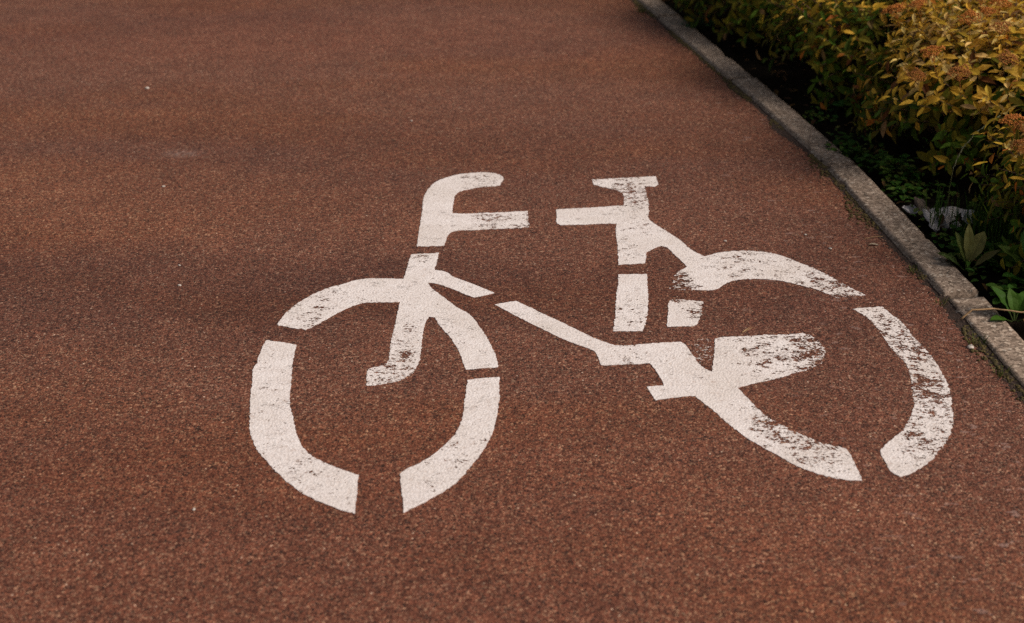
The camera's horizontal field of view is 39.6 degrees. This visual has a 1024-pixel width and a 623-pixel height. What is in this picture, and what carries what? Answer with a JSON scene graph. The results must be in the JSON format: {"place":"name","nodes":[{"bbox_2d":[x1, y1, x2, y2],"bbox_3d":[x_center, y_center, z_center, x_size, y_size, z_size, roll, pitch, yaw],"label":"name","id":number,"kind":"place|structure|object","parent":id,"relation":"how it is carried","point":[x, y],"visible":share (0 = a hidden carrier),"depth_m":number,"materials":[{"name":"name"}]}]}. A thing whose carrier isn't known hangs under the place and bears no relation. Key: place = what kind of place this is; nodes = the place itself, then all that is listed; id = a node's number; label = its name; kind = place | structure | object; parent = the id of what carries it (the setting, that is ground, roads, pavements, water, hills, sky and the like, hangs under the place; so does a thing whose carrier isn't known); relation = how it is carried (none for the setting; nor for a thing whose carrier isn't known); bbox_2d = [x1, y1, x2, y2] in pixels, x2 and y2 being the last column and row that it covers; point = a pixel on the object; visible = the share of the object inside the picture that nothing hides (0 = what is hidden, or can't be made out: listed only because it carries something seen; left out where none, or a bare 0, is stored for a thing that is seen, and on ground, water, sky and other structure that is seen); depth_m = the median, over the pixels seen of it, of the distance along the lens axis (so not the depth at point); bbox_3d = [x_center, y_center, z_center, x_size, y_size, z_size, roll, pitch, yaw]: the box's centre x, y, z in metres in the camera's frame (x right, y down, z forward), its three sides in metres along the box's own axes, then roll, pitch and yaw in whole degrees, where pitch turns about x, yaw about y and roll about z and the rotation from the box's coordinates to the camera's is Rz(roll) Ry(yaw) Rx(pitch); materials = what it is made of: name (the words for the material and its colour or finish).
{"place":"outdoors","nodes":[
{"label":"outdoors","id":0,"kind":"place"},
{"bbox_2d":[0,0,1023,622],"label":"path","id":1,"kind":"structure","parent":0,"point":[288,154],"depth_m":3.41,"materials":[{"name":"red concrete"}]},
{"bbox_2d":[249,172,952,513],"bbox_3d":[0.196,-0.023,3.621,1.593,0.001,1.919,0,26,0],"label":"bicycle symbol","id":2,"kind":"object","parent":1,"relation":"on","point":[718,391],"visible":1,"depth_m":3.37,"materials":[{"name":"white paint"}]},
{"bbox_2d":[630,0,1023,400],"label":"moss","id":3,"kind":"object","parent":1,"relation":"on","point":[867,219],"visible":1,"depth_m":4.21,"materials":[{"name":"green plant"}]},
{"bbox_2d":[966,332,989,345],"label":"grass tuft","id":4,"kind":"object","parent":1,"relation":"on","point":[978,340],"visible":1,"depth_m":3.40,"materials":[{"name":"green plant"}]},
{"bbox_2d":[990,363,1013,377],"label":"grass tuft","id":5,"kind":"object","parent":1,"relation":"on","point":[1000,373],"visible":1,"depth_m":3.27,"materials":[{"name":"green plant"}]},
{"bbox_2d":[636,3,645,12],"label":"grass tuft","id":6,"kind":"object","parent":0,"point":[639,10],"visible":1,"depth_m":6.34,"materials":[{"name":"green plant"}]},
{"bbox_2d":[629,0,1023,412],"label":"seam dirt","id":7,"kind":"structure","parent":0,"point":[953,314],"depth_m":3.88,"materials":[{"name":"brown soil"}]},
{"bbox_2d":[935,297,949,305],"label":"grass tuft","id":8,"kind":"object","parent":7,"relation":"on","point":[941,300],"visible":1,"depth_m":3.62,"materials":[{"name":"green plant"}]},
{"bbox_2d":[661,0,1023,340],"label":"soil bed","id":9,"kind":"object","parent":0,"point":[798,77],"visible":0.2,"depth_m":4.82,"materials":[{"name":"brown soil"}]},
{"bbox_2d":[681,12,714,31],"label":"ground ivy","id":10,"kind":"object","parent":9,"relation":"on","point":[702,23],"visible":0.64,"depth_m":6.09,"materials":[{"name":"green plant"}]},
{"bbox_2d":[674,0,896,47],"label":"spirea shrub","id":11,"kind":"object","parent":9,"relation":"on","point":[751,12],"visible":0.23,"depth_m":5.74,"materials":[{"name":"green plant"}]},
{"bbox_2d":[824,139,863,159],"bbox_3d":[1.089,-0.523,4.658,0.145,0.063,0.146,0,26,0],"label":"ground ivy","id":12,"kind":"object","parent":9,"relation":"on","point":[847,152],"visible":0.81,"depth_m":4.65,"materials":[{"name":"green plant"}]},
{"bbox_2d":[855,152,893,172],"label":"ground ivy","id":13,"kind":"object","parent":9,"relation":"on","point":[881,156],"visible":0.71,"depth_m":4.53,"materials":[{"name":"green plant"}]},
{"bbox_2d":[755,0,1023,129],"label":"spirea shrub","id":14,"kind":"object","parent":9,"relation":"on","point":[819,34],"visible":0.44,"depth_m":5.00,"materials":[{"name":"yellow plant"}]},
{"bbox_2d":[874,154,921,185],"bbox_3d":[1.201,-0.442,4.428,0.147,0.098,0.144,0,26,0],"label":"ground ivy","id":15,"kind":"object","parent":9,"relation":"on","point":[883,165],"visible":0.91,"depth_m":4.41,"materials":[{"name":"green plant"}]},
{"bbox_2d":[881,181,921,200],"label":"ground ivy","id":16,"kind":"object","parent":9,"relation":"on","point":[900,190],"visible":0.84,"depth_m":4.31,"materials":[{"name":"green plant"}]},
{"bbox_2d":[802,104,1023,287],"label":"ground cover","id":17,"kind":"object","parent":9,"relation":"on","point":[970,270],"visible":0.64,"depth_m":4.34,"materials":[{"name":"green plant"}]},
{"bbox_2d":[842,0,1023,175],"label":"spirea shrub","id":18,"kind":"object","parent":9,"relation":"on","point":[993,45],"visible":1,"depth_m":4.33,"materials":[{"name":"yellow plant"}]},
{"bbox_2d":[902,197,973,232],"bbox_3d":[1.247,-0.281,4.136,0.206,0.069,0.151,0,26,0],"label":"paper wrapper","id":19,"kind":"object","parent":9,"relation":"on","point":[918,202],"visible":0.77,"depth_m":4.14,"materials":[{"name":"paper"}]},
{"bbox_2d":[920,183,970,228],"bbox_3d":[1.243,-0.311,4.087,0.126,0.127,0.140,-14,29,-27],"label":"grass tuft","id":20,"kind":"object","parent":9,"relation":"on","point":[937,206],"visible":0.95,"depth_m":4.11,"materials":[{"name":"green plant"}]},
{"bbox_2d":[930,224,965,249],"bbox_3d":[1.235,-0.203,3.999,0.116,0.059,0.104,0,26,0],"label":"ground ivy","id":21,"kind":"object","parent":9,"relation":"on","point":[953,227],"visible":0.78,"depth_m":3.99,"materials":[{"name":"green plant"}]},
{"bbox_2d":[936,223,1000,270],"bbox_3d":[1.223,-0.173,3.799,0.160,0.120,0.073,0,26,0],"label":"plantain","id":22,"kind":"object","parent":9,"relation":"on","point":[971,246],"visible":1,"depth_m":3.79,"materials":[{"name":"green plant"}]},
{"bbox_2d":[945,239,999,265],"bbox_3d":[1.262,-0.158,3.896,0.145,0.066,0.140,18,31,32],"label":"ground ivy","id":23,"kind":"object","parent":9,"relation":"on","point":[954,243],"visible":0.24,"depth_m":3.89,"materials":[{"name":"green plant"}]},
{"bbox_2d":[946,115,1000,215],"bbox_3d":[1.291,-0.398,4.014,0.112,0.336,0.043,20,32,35],"label":"grass stalk","id":24,"kind":"object","parent":9,"relation":"on","point":[956,161],"depth_m":4.01,"materials":[{"name":"plant"}]},
{"bbox_2d":[944,188,1023,242],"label":"grass tuft","id":25,"kind":"object","parent":9,"relation":"on","point":[980,219],"visible":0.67,"depth_m":3.99,"materials":[{"name":"green plant"}]},
{"bbox_2d":[958,221,1019,268],"bbox_3d":[1.304,-0.185,3.882,0.183,0.097,0.178,0,26,0],"label":"grass tuft","id":26,"kind":"object","parent":9,"relation":"on","point":[992,240],"visible":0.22,"depth_m":3.87,"materials":[{"name":"green plant"}]},
{"bbox_2d":[960,96,1023,281],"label":"spirea shrub","id":27,"kind":"object","parent":9,"relation":"on","point":[1015,183],"visible":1,"depth_m":3.85,"materials":[{"name":"yellow plant"}]},
{"bbox_2d":[983,239,1019,275],"bbox_3d":[1.362,-0.144,3.845,0.196,0.086,0.192,0,26,0],"label":"ground ivy","id":28,"kind":"object","parent":9,"relation":"on","point":[1002,243],"visible":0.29,"depth_m":3.83,"materials":[{"name":"green plant"}]},
{"bbox_2d":[986,277,1023,314],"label":"ground ivy","id":29,"kind":"object","parent":9,"relation":"on","point":[1012,285],"visible":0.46,"depth_m":3.64,"materials":[{"name":"green plant"}]},
{"bbox_2d":[989,286,1023,321],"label":"dandelion","id":30,"kind":"object","parent":9,"relation":"on","point":[1012,300],"visible":0.97,"depth_m":3.52,"materials":[{"name":"green plant"}]},
{"bbox_2d":[996,203,1023,244],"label":"grass tuft","id":31,"kind":"object","parent":9,"relation":"on","point":[1012,226],"visible":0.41,"depth_m":3.91,"materials":[{"name":"green plant"}]},
{"bbox_2d":[998,230,1023,279],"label":"dock","id":32,"kind":"object","parent":9,"relation":"on","point":[1016,256],"visible":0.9,"depth_m":3.71,"materials":[{"name":"green plant"}]},
{"label":"ground","id":33,"kind":"structure","parent":0,"visible":0},
{"bbox_2d":[637,0,678,16],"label":"kerb stone","id":34,"kind":"object","parent":33,"relation":"on","point":[658,8],"visible":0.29,"depth_m":6.36,"materials":[{"name":"concrete"}]},
{"bbox_2d":[658,16,752,79],"bbox_3d":[0.781,-1.003,5.861,0.103,0.202,0.948,-6,26,-9],"label":"kerb stone","id":35,"kind":"object","parent":33,"relation":"on","point":[708,51],"visible":0.42,"depth_m":5.76,"materials":[{"name":"concrete"}]},
{"bbox_2d":[732,78,855,166],"bbox_3d":[0.963,-0.587,4.996,0.103,0.202,0.961,-3,26,-10],"label":"kerb stone","id":36,"kind":"object","parent":33,"relation":"on","point":[796,125],"visible":0.37,"depth_m":4.90,"materials":[{"name":"concrete"}]},
{"bbox_2d":[828,165,978,298],"bbox_3d":[1.102,-0.166,4.120,0.103,0.201,0.956,-4,26,-5],"label":"kerb stone","id":37,"kind":"object","parent":33,"relation":"on","point":[901,231],"visible":0.46,"depth_m":3.99,"materials":[{"name":"concrete"}]},
{"bbox_2d":[949,297,1023,386],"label":"kerb stone","id":38,"kind":"object","parent":33,"relation":"on","point":[1005,343],"visible":0.4,"depth_m":3.45,"materials":[{"name":"concrete"}]},
{"bbox_2d":[960,308,1023,319],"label":"twig","id":39,"kind":"object","parent":38,"relation":"on","point":[966,314],"visible":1,"depth_m":3.50,"materials":[{"name":"wood"}]}
]}

